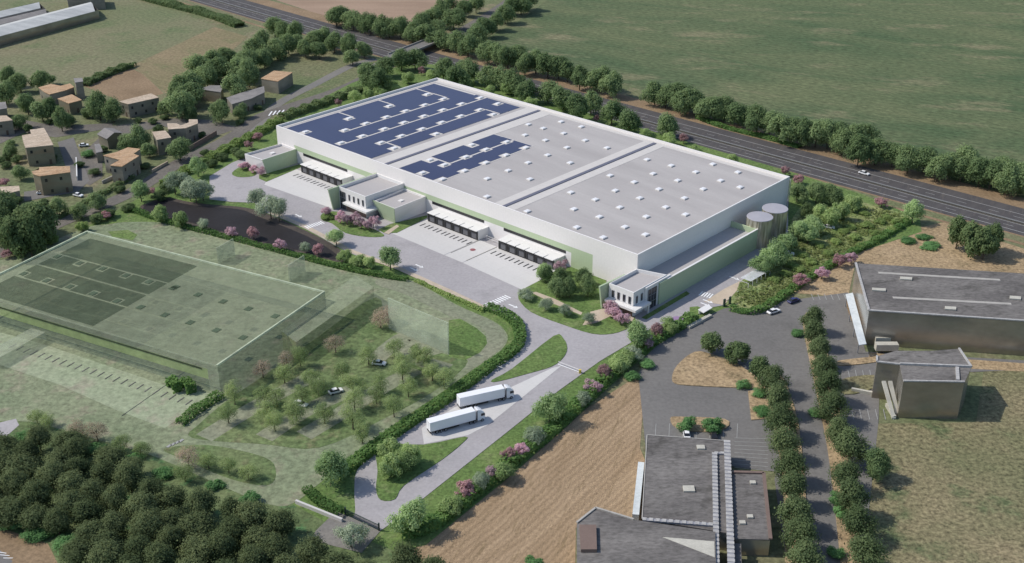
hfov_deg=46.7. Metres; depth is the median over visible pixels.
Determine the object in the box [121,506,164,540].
wood tree
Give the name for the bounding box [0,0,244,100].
field
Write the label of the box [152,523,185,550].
wood tree
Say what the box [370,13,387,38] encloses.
roadside tree
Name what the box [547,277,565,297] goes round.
lawn tree
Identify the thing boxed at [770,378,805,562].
verge
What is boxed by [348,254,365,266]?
shrub
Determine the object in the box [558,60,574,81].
roadside tree
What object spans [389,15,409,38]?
roadside tree
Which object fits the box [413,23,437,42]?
roadside tree
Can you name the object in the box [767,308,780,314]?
parked car
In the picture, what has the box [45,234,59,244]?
shrub
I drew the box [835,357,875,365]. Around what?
verge
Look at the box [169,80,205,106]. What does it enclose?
broadleaf tree
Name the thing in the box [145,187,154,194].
flowering shrub
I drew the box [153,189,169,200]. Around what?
shrub
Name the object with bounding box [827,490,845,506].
bush
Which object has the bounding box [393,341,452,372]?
path
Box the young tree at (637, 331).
[627,320,653,347]
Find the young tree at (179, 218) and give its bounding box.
[172,211,188,227]
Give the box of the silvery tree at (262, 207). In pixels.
[255,194,281,218]
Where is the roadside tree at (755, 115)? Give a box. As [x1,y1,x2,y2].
[743,102,767,131]
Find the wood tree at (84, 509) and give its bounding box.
[67,496,107,524]
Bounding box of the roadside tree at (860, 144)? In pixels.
[842,133,873,166]
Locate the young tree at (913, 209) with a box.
[901,199,925,222]
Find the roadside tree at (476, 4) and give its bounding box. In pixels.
[471,0,485,12]
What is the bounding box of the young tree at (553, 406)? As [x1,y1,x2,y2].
[530,390,569,421]
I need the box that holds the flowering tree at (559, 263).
[554,259,568,268]
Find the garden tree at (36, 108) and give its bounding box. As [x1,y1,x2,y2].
[29,101,47,121]
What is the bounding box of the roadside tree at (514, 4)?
[504,0,521,12]
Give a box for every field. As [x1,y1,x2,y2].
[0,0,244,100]
[85,69,163,100]
[134,27,247,92]
[277,0,467,21]
[413,378,644,562]
[483,0,1023,163]
[788,222,1023,294]
[869,371,1023,562]
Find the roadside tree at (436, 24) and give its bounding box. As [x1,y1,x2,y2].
[428,18,446,30]
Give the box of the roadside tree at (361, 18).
[353,12,369,32]
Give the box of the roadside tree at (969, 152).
[956,143,986,161]
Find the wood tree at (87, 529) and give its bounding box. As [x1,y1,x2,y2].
[65,516,103,542]
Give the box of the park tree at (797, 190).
[789,182,810,201]
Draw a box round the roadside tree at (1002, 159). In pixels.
[991,154,1016,183]
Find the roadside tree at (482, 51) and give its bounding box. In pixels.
[474,40,496,63]
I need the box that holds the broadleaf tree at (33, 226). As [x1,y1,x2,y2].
[12,213,47,258]
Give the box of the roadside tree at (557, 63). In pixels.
[546,55,569,78]
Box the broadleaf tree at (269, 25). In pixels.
[263,16,280,36]
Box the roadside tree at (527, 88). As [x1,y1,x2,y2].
[513,78,537,101]
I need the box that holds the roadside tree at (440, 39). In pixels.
[433,28,448,49]
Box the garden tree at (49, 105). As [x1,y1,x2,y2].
[42,96,59,120]
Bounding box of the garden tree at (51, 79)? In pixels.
[45,74,56,83]
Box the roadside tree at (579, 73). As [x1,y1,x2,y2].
[569,65,589,89]
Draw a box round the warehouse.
[276,78,791,303]
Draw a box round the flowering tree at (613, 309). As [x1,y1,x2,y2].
[608,307,618,319]
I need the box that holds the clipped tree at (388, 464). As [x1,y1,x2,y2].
[379,452,402,478]
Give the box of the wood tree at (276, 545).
[255,530,293,562]
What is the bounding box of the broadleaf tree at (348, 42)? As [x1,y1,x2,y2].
[339,31,356,51]
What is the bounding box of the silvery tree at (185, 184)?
[179,175,194,200]
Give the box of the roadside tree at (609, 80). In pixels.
[597,69,623,96]
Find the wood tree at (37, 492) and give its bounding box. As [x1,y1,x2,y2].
[16,476,55,508]
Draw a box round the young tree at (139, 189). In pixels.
[129,180,150,201]
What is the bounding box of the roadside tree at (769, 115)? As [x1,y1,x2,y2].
[759,110,781,134]
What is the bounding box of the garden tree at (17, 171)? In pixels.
[11,164,30,179]
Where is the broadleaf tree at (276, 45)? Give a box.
[267,38,286,60]
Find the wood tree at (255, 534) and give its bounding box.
[239,523,275,551]
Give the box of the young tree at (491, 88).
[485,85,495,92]
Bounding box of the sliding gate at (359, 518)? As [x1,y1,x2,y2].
[344,507,379,530]
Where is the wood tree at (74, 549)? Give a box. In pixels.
[53,534,93,562]
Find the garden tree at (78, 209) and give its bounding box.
[69,202,89,220]
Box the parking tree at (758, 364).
[747,355,770,380]
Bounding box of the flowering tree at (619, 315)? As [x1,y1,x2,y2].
[614,309,630,324]
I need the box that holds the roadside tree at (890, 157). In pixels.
[884,142,901,166]
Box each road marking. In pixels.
[122,363,196,415]
[166,439,183,446]
[196,0,1023,232]
[293,174,537,269]
[295,214,760,371]
[450,240,495,260]
[655,294,885,470]
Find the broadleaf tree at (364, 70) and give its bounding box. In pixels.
[357,61,377,88]
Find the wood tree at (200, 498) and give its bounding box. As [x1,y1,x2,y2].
[182,484,219,515]
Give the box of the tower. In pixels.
[74,78,85,99]
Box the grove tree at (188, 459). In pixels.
[182,450,193,468]
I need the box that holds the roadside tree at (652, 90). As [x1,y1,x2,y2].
[639,80,663,104]
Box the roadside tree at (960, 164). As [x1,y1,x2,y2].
[947,156,971,181]
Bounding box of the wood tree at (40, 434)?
[24,422,52,454]
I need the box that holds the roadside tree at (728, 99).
[713,94,736,120]
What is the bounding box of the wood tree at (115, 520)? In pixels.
[100,509,129,536]
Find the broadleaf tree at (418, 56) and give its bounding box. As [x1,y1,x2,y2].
[405,47,429,69]
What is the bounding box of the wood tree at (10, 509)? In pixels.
[0,494,27,531]
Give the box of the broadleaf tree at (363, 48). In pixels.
[354,41,373,58]
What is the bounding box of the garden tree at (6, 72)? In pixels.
[0,65,15,81]
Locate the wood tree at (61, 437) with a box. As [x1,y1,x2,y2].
[49,426,93,450]
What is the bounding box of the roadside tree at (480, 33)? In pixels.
[467,24,490,46]
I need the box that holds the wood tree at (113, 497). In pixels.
[97,480,128,513]
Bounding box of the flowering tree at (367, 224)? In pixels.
[362,221,372,229]
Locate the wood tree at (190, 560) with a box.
[176,554,207,562]
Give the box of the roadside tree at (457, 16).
[439,7,466,29]
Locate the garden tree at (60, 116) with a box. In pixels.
[51,105,70,130]
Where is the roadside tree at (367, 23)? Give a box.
[359,12,378,34]
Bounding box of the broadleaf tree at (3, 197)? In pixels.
[0,190,19,209]
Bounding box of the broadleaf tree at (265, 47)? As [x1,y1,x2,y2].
[256,44,274,62]
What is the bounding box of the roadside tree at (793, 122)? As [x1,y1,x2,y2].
[778,116,802,142]
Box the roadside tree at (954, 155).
[940,151,961,177]
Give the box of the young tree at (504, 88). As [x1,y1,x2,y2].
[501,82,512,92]
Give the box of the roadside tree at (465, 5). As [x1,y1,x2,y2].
[457,0,472,14]
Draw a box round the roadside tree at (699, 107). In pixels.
[691,97,712,117]
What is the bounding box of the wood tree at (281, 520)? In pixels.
[263,507,298,539]
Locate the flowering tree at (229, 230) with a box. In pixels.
[225,226,237,235]
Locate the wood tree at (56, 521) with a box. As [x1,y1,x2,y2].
[39,503,75,535]
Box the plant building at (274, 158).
[245,143,296,172]
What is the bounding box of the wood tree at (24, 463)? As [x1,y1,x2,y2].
[0,450,42,481]
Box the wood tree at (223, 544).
[206,529,239,560]
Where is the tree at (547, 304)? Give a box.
[539,298,552,309]
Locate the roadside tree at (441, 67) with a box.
[433,57,453,78]
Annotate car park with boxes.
[0,551,11,562]
[639,292,1023,562]
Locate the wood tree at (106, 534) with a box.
[86,527,124,556]
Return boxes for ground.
[0,0,1023,562]
[0,222,507,505]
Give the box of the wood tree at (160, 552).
[139,539,178,562]
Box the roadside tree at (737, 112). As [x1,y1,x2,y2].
[723,102,747,125]
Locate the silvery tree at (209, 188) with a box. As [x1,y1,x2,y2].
[194,179,214,200]
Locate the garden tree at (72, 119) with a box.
[64,112,75,125]
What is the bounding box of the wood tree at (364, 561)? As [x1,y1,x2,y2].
[356,557,378,562]
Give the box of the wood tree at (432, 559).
[420,553,449,562]
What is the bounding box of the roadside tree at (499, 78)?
[490,64,506,87]
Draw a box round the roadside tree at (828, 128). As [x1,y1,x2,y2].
[810,118,837,148]
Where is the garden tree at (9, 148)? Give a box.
[2,139,18,156]
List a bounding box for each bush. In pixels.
[0,156,5,162]
[0,160,11,168]
[0,178,9,184]
[0,518,23,530]
[2,153,11,159]
[11,154,21,162]
[15,196,24,202]
[15,430,28,440]
[18,528,49,544]
[23,124,32,131]
[28,525,57,538]
[39,198,48,204]
[51,532,74,550]
[73,161,85,166]
[80,149,94,156]
[87,168,101,174]
[87,441,107,453]
[101,145,107,151]
[113,185,125,193]
[125,452,144,459]
[134,117,141,122]
[140,162,150,168]
[147,118,157,123]
[151,466,175,479]
[152,124,163,131]
[159,115,168,119]
[198,131,205,138]
[204,479,225,490]
[235,119,244,124]
[236,490,260,503]
[254,104,262,109]
[525,554,543,562]
[623,370,642,381]
[640,358,655,368]
[676,415,696,431]
[701,417,726,433]
[736,379,750,389]
[751,404,770,417]
[752,387,766,397]
[766,275,781,283]
[779,269,791,276]
[785,262,798,267]
[791,265,805,271]
[791,329,804,336]
[797,252,808,257]
[805,257,817,264]
[807,408,824,417]
[815,242,824,248]
[822,249,833,255]
[826,545,846,558]
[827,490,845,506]
[830,237,841,244]
[833,506,848,517]
[837,228,848,233]
[846,223,857,229]
[848,233,861,240]
[859,210,870,215]
[859,221,874,227]
[868,230,883,235]
[873,217,886,224]
[882,213,892,219]
[886,226,896,231]
[890,218,902,223]
[901,236,916,244]
[915,233,933,239]
[919,240,940,251]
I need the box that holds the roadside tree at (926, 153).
[914,145,938,171]
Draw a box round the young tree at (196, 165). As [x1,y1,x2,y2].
[188,156,207,176]
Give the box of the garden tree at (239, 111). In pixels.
[232,102,248,118]
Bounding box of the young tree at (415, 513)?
[383,495,427,533]
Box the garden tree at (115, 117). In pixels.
[107,110,121,120]
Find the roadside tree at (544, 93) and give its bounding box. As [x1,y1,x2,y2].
[536,80,563,103]
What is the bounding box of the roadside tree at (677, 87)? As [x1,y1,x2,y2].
[664,81,695,107]
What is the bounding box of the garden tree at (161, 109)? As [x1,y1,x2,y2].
[156,98,170,115]
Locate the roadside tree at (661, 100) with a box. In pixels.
[655,82,674,107]
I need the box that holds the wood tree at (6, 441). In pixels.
[0,432,23,452]
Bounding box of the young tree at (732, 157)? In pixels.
[726,154,738,161]
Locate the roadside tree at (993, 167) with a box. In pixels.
[972,158,1005,188]
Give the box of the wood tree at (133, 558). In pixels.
[113,548,148,562]
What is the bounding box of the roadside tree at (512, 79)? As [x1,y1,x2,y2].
[502,66,525,93]
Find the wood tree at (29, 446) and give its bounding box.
[12,438,42,460]
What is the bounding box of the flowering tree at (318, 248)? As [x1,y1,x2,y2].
[312,243,323,254]
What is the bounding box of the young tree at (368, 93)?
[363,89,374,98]
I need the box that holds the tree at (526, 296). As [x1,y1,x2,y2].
[517,288,532,299]
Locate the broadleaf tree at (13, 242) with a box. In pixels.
[0,212,30,259]
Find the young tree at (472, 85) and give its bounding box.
[467,79,474,87]
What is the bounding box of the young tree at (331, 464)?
[314,449,349,487]
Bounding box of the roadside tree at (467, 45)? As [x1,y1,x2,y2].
[456,33,480,57]
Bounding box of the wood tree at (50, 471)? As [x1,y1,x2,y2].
[34,454,70,490]
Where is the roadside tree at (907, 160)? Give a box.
[894,142,921,173]
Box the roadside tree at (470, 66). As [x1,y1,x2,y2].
[455,58,478,79]
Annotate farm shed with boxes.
[0,2,44,18]
[0,2,99,45]
[0,9,47,24]
[67,0,105,9]
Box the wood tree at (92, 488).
[77,478,105,503]
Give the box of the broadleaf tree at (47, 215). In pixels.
[23,199,60,240]
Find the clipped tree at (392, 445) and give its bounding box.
[376,437,401,455]
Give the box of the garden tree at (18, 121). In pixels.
[11,114,29,129]
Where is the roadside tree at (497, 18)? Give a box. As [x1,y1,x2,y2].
[490,11,505,29]
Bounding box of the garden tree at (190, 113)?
[183,105,197,119]
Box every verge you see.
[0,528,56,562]
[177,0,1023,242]
[179,0,1023,244]
[212,0,1023,224]
[670,416,729,431]
[672,351,764,388]
[748,390,767,419]
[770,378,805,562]
[803,312,860,562]
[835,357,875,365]
[839,375,873,394]
[869,352,1023,370]
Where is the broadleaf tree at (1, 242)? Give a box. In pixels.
[0,215,10,252]
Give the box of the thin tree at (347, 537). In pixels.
[331,521,370,547]
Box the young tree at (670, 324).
[659,316,678,333]
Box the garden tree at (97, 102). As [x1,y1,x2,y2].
[83,89,105,120]
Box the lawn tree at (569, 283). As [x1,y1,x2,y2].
[558,276,577,297]
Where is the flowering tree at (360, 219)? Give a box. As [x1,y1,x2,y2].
[353,216,364,228]
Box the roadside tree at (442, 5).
[434,0,450,17]
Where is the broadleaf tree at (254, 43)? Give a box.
[240,35,265,52]
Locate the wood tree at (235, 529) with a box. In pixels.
[213,511,249,544]
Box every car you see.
[73,192,83,197]
[293,399,308,407]
[328,387,343,394]
[371,359,386,365]
[683,430,690,437]
[710,431,717,439]
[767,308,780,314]
[787,297,800,303]
[824,224,834,228]
[858,170,869,175]
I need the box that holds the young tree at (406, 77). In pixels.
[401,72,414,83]
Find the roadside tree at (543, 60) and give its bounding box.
[535,51,557,77]
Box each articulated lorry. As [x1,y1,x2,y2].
[426,406,484,433]
[457,384,513,408]
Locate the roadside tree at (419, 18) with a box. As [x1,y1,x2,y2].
[410,11,428,26]
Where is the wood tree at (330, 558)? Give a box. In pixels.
[318,548,357,562]
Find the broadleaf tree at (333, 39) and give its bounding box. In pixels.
[323,30,342,52]
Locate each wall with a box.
[76,157,77,179]
[102,176,112,183]
[151,161,167,172]
[189,131,216,150]
[295,499,342,521]
[687,314,711,328]
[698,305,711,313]
[851,387,871,394]
[885,403,895,416]
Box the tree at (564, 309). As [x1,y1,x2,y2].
[557,304,572,315]
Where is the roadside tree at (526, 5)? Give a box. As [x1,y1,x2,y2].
[516,0,533,14]
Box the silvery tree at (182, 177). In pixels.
[172,172,191,190]
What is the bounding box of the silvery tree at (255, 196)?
[246,188,264,207]
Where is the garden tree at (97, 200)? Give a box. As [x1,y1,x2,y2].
[85,192,107,209]
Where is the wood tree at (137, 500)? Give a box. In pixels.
[117,487,159,521]
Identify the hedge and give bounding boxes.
[58,174,134,218]
[83,62,136,86]
[128,206,408,281]
[142,0,245,27]
[159,116,283,183]
[174,390,224,425]
[277,85,363,120]
[301,484,343,514]
[339,302,526,479]
[398,311,699,540]
[414,278,482,311]
[695,115,801,148]
[728,217,911,314]
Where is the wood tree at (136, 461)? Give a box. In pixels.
[117,453,145,471]
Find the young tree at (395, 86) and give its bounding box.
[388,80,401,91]
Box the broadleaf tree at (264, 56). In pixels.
[256,49,272,67]
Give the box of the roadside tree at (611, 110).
[598,97,627,125]
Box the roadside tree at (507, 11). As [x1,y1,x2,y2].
[495,4,516,23]
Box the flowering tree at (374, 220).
[367,216,381,227]
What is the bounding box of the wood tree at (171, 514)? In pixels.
[158,504,190,528]
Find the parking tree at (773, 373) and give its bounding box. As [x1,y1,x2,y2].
[756,363,791,392]
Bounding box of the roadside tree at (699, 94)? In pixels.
[687,88,706,110]
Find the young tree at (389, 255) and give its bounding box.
[377,245,401,269]
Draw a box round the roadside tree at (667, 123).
[657,112,679,134]
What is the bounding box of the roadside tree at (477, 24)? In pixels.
[467,22,481,32]
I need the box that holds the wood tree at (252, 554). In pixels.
[235,543,272,562]
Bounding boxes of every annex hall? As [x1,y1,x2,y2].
[576,507,741,562]
[731,470,771,555]
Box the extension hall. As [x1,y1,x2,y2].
[0,231,324,378]
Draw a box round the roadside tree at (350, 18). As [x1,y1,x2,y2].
[339,9,361,30]
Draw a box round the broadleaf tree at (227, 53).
[216,47,236,62]
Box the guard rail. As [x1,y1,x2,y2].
[216,0,1023,222]
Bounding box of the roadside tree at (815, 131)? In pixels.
[802,119,826,146]
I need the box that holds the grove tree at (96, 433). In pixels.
[89,429,103,441]
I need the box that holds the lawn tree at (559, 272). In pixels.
[551,266,567,279]
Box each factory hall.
[632,434,734,562]
[845,262,1023,355]
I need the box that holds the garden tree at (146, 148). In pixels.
[140,142,157,157]
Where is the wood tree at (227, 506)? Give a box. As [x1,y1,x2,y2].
[218,492,245,520]
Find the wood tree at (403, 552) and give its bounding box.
[388,539,424,562]
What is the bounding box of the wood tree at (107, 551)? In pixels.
[82,536,125,562]
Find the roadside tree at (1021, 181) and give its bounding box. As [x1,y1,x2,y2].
[1013,169,1023,195]
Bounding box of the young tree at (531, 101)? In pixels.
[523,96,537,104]
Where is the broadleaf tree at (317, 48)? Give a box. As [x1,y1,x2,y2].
[309,41,327,58]
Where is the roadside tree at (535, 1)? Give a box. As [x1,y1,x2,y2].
[528,0,538,7]
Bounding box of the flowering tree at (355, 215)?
[349,211,360,221]
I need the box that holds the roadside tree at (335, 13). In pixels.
[324,5,345,26]
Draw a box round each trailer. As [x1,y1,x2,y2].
[874,342,898,352]
[875,337,890,341]
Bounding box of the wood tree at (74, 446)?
[61,435,92,459]
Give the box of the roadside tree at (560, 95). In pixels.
[551,84,572,110]
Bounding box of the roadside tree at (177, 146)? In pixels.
[165,136,192,160]
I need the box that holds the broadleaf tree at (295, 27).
[286,20,304,35]
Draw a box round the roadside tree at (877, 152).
[866,137,893,164]
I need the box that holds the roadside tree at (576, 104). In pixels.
[565,91,589,117]
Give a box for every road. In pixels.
[0,66,393,257]
[0,120,112,142]
[0,419,18,435]
[24,137,89,200]
[81,118,236,184]
[190,0,1023,235]
[210,158,787,529]
[250,58,376,131]
[313,512,380,552]
[449,0,505,33]
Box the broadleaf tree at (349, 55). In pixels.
[342,49,360,64]
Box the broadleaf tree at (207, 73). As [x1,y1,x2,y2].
[194,64,217,85]
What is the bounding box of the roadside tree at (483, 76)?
[475,64,497,85]
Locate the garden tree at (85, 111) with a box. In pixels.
[79,103,95,117]
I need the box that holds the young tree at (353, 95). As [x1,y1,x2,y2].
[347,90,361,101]
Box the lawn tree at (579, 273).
[575,266,594,282]
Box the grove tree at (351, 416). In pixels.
[344,410,358,429]
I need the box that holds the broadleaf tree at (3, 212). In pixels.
[0,206,11,244]
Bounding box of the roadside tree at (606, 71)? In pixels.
[590,64,610,88]
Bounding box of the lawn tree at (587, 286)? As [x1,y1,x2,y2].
[579,272,597,295]
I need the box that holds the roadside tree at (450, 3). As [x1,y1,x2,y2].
[442,0,457,9]
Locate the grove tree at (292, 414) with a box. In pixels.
[285,406,296,423]
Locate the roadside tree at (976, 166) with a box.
[964,156,988,186]
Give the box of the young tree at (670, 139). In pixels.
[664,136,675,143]
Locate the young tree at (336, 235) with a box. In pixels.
[324,229,344,244]
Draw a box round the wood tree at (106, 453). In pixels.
[91,443,129,466]
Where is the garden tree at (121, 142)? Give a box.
[117,133,136,149]
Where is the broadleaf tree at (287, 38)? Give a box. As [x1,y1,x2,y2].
[278,33,297,54]
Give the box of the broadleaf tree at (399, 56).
[391,48,413,70]
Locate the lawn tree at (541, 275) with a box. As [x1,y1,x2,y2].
[537,264,553,282]
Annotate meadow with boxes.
[726,201,910,309]
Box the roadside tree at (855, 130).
[848,122,865,141]
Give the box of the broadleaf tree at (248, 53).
[232,48,259,66]
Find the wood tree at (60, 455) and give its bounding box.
[41,446,79,465]
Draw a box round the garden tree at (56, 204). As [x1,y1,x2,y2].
[47,195,68,213]
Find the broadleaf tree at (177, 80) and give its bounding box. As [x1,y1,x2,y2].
[165,72,187,98]
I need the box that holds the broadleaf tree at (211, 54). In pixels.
[203,48,225,60]
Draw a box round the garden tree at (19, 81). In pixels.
[8,72,28,94]
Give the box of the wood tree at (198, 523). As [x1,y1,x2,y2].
[176,508,217,542]
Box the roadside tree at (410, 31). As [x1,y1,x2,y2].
[402,19,422,42]
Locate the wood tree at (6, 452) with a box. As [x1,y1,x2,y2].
[0,446,25,481]
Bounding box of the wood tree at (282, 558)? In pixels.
[271,551,302,562]
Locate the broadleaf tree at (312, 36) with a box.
[303,30,323,42]
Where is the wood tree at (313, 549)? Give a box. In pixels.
[294,532,332,562]
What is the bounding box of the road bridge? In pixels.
[372,35,465,65]
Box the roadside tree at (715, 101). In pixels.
[704,96,731,120]
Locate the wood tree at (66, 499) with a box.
[53,484,88,514]
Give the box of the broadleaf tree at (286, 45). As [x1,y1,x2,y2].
[277,41,288,59]
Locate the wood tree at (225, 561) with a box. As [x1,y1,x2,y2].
[212,554,239,562]
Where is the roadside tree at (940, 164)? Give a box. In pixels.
[923,153,953,181]
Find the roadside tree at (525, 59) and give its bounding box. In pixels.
[514,52,535,75]
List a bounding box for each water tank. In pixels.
[746,211,772,248]
[762,203,787,239]
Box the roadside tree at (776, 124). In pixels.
[767,111,793,141]
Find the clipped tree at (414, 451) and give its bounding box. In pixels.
[401,442,423,464]
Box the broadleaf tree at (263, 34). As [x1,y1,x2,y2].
[253,28,269,44]
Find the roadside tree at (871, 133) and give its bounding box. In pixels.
[848,122,882,147]
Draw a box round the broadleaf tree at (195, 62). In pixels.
[181,53,209,71]
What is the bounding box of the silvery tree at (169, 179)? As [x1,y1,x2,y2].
[163,171,185,193]
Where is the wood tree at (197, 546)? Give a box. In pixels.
[177,531,217,561]
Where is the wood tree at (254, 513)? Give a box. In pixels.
[231,497,272,533]
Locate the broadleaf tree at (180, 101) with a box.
[161,90,199,119]
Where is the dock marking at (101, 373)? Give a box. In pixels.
[9,344,191,404]
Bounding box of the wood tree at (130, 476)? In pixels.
[111,459,147,493]
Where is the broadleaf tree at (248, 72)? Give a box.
[235,58,261,87]
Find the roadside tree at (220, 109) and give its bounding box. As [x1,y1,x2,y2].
[207,99,230,123]
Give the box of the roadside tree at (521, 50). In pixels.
[508,44,528,62]
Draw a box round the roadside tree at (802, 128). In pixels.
[789,116,812,145]
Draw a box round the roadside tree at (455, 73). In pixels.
[444,62,470,85]
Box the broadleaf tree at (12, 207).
[0,195,19,212]
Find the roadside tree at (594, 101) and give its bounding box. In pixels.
[584,89,603,114]
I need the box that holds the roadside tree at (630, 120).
[616,108,642,132]
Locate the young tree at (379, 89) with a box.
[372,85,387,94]
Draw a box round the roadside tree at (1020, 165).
[1013,161,1023,172]
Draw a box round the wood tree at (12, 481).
[0,466,31,497]
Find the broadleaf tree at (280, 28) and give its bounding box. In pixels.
[274,21,289,38]
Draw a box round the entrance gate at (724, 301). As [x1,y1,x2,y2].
[723,296,730,306]
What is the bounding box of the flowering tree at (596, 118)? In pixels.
[592,114,598,121]
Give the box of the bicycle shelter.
[737,270,769,285]
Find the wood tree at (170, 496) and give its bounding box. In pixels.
[154,481,187,509]
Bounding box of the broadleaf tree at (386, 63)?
[374,55,395,74]
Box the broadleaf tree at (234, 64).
[224,56,256,75]
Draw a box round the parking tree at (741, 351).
[724,340,750,363]
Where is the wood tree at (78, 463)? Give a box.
[64,455,94,478]
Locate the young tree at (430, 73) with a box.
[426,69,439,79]
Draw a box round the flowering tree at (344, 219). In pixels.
[340,214,352,224]
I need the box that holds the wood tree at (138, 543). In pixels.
[121,532,151,558]
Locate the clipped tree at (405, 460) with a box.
[392,448,417,471]
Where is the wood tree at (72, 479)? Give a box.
[53,469,90,494]
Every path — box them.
[196,372,319,440]
[256,386,357,440]
[265,209,482,305]
[296,366,422,438]
[366,331,443,360]
[384,225,398,233]
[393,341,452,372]
[533,292,581,314]
[583,308,633,324]
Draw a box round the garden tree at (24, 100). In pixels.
[16,92,34,114]
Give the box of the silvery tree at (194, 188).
[185,179,205,203]
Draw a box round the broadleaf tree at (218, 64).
[204,56,229,82]
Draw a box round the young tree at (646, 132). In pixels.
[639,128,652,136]
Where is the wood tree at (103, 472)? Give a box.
[86,459,118,486]
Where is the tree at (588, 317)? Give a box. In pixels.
[582,312,596,321]
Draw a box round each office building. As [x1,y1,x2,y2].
[328,173,425,222]
[599,269,670,315]
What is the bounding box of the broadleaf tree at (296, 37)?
[291,34,302,49]
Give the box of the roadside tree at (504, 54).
[496,44,518,69]
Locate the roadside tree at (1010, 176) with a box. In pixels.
[991,159,1022,196]
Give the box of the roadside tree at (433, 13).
[423,7,441,20]
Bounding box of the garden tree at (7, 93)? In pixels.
[0,79,16,104]
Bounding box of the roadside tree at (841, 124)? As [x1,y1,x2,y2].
[825,120,850,146]
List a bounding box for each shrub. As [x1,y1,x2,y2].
[0,249,12,257]
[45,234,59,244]
[74,221,89,230]
[89,213,102,223]
[100,208,115,216]
[100,211,111,219]
[121,203,134,211]
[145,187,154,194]
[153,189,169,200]
[158,182,171,190]
[199,149,208,155]
[205,159,217,166]
[215,153,228,160]
[230,147,240,153]
[235,150,248,158]
[237,163,245,168]
[244,140,253,149]
[249,165,257,172]
[252,132,262,139]
[256,166,264,174]
[298,242,311,251]
[321,212,334,219]
[334,99,341,106]
[336,249,352,262]
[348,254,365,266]
[363,256,375,268]
[435,492,463,515]
[454,479,475,497]
[472,471,490,490]
[485,465,497,478]
[492,462,516,480]
[500,446,515,460]
[514,442,529,454]
[522,426,546,444]
[577,390,592,406]
[583,378,602,391]
[596,363,612,377]
[608,356,627,373]
[609,352,632,371]
[621,349,635,363]
[625,345,644,359]
[679,133,688,142]
[781,166,790,174]
[792,273,811,285]
[793,174,804,183]
[814,266,830,278]
[832,253,845,265]
[844,252,857,262]
[874,197,888,207]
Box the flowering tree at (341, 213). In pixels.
[335,210,345,222]
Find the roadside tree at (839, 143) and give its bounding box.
[828,126,852,154]
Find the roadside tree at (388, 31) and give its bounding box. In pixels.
[378,17,398,37]
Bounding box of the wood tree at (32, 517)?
[13,502,50,534]
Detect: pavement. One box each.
[0,332,220,427]
[264,169,335,207]
[375,278,506,369]
[392,220,554,288]
[422,366,560,443]
[704,281,739,304]
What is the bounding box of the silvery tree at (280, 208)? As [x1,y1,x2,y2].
[267,197,288,221]
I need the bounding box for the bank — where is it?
[139,198,343,261]
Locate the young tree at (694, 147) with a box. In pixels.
[689,144,702,151]
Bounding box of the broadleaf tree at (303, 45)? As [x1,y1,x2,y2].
[297,39,311,57]
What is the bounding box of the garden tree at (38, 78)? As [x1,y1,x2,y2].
[28,69,48,87]
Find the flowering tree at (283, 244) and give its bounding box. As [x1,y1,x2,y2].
[273,239,286,248]
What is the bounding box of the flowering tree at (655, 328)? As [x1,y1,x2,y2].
[650,322,663,337]
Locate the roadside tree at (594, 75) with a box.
[580,68,602,89]
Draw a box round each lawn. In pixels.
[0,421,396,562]
[88,64,921,549]
[108,230,136,239]
[164,445,275,484]
[188,297,467,448]
[232,167,255,176]
[259,164,300,181]
[321,211,383,236]
[376,437,467,500]
[378,215,426,232]
[449,319,486,359]
[491,334,566,381]
[518,267,635,334]
[642,291,689,318]
[690,306,699,317]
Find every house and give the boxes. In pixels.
[0,102,7,115]
[0,115,14,135]
[0,186,20,196]
[22,128,55,165]
[32,166,72,195]
[38,83,74,103]
[58,94,82,114]
[94,144,103,162]
[97,128,121,148]
[103,147,141,183]
[119,93,158,117]
[152,130,170,154]
[167,119,198,142]
[202,85,223,101]
[227,86,264,115]
[261,71,292,93]
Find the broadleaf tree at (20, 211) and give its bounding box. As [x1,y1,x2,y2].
[8,204,28,218]
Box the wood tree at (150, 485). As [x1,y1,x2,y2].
[134,475,168,500]
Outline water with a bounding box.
[143,200,336,258]
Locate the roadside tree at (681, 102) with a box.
[670,87,696,115]
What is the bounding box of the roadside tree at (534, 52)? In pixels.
[529,48,540,73]
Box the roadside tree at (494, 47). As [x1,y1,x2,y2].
[486,42,501,65]
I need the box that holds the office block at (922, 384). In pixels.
[872,348,971,418]
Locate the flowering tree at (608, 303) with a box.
[602,300,618,314]
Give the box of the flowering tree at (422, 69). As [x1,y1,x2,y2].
[418,66,425,73]
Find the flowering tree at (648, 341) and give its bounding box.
[644,335,653,347]
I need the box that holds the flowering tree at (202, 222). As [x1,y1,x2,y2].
[197,218,207,229]
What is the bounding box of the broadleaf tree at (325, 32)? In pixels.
[317,25,330,44]
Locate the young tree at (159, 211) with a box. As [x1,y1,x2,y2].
[150,203,168,221]
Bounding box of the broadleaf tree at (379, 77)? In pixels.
[366,67,394,89]
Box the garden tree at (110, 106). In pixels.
[100,96,124,122]
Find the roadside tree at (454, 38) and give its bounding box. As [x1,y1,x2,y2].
[446,30,468,53]
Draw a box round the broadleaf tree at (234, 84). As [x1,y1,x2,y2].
[220,72,248,95]
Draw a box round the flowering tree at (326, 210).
[320,207,331,213]
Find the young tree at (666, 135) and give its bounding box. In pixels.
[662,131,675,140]
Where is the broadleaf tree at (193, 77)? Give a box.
[179,70,207,87]
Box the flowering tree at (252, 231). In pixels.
[247,226,259,238]
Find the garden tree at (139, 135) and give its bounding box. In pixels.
[123,123,151,148]
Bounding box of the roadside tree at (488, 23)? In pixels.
[476,16,497,35]

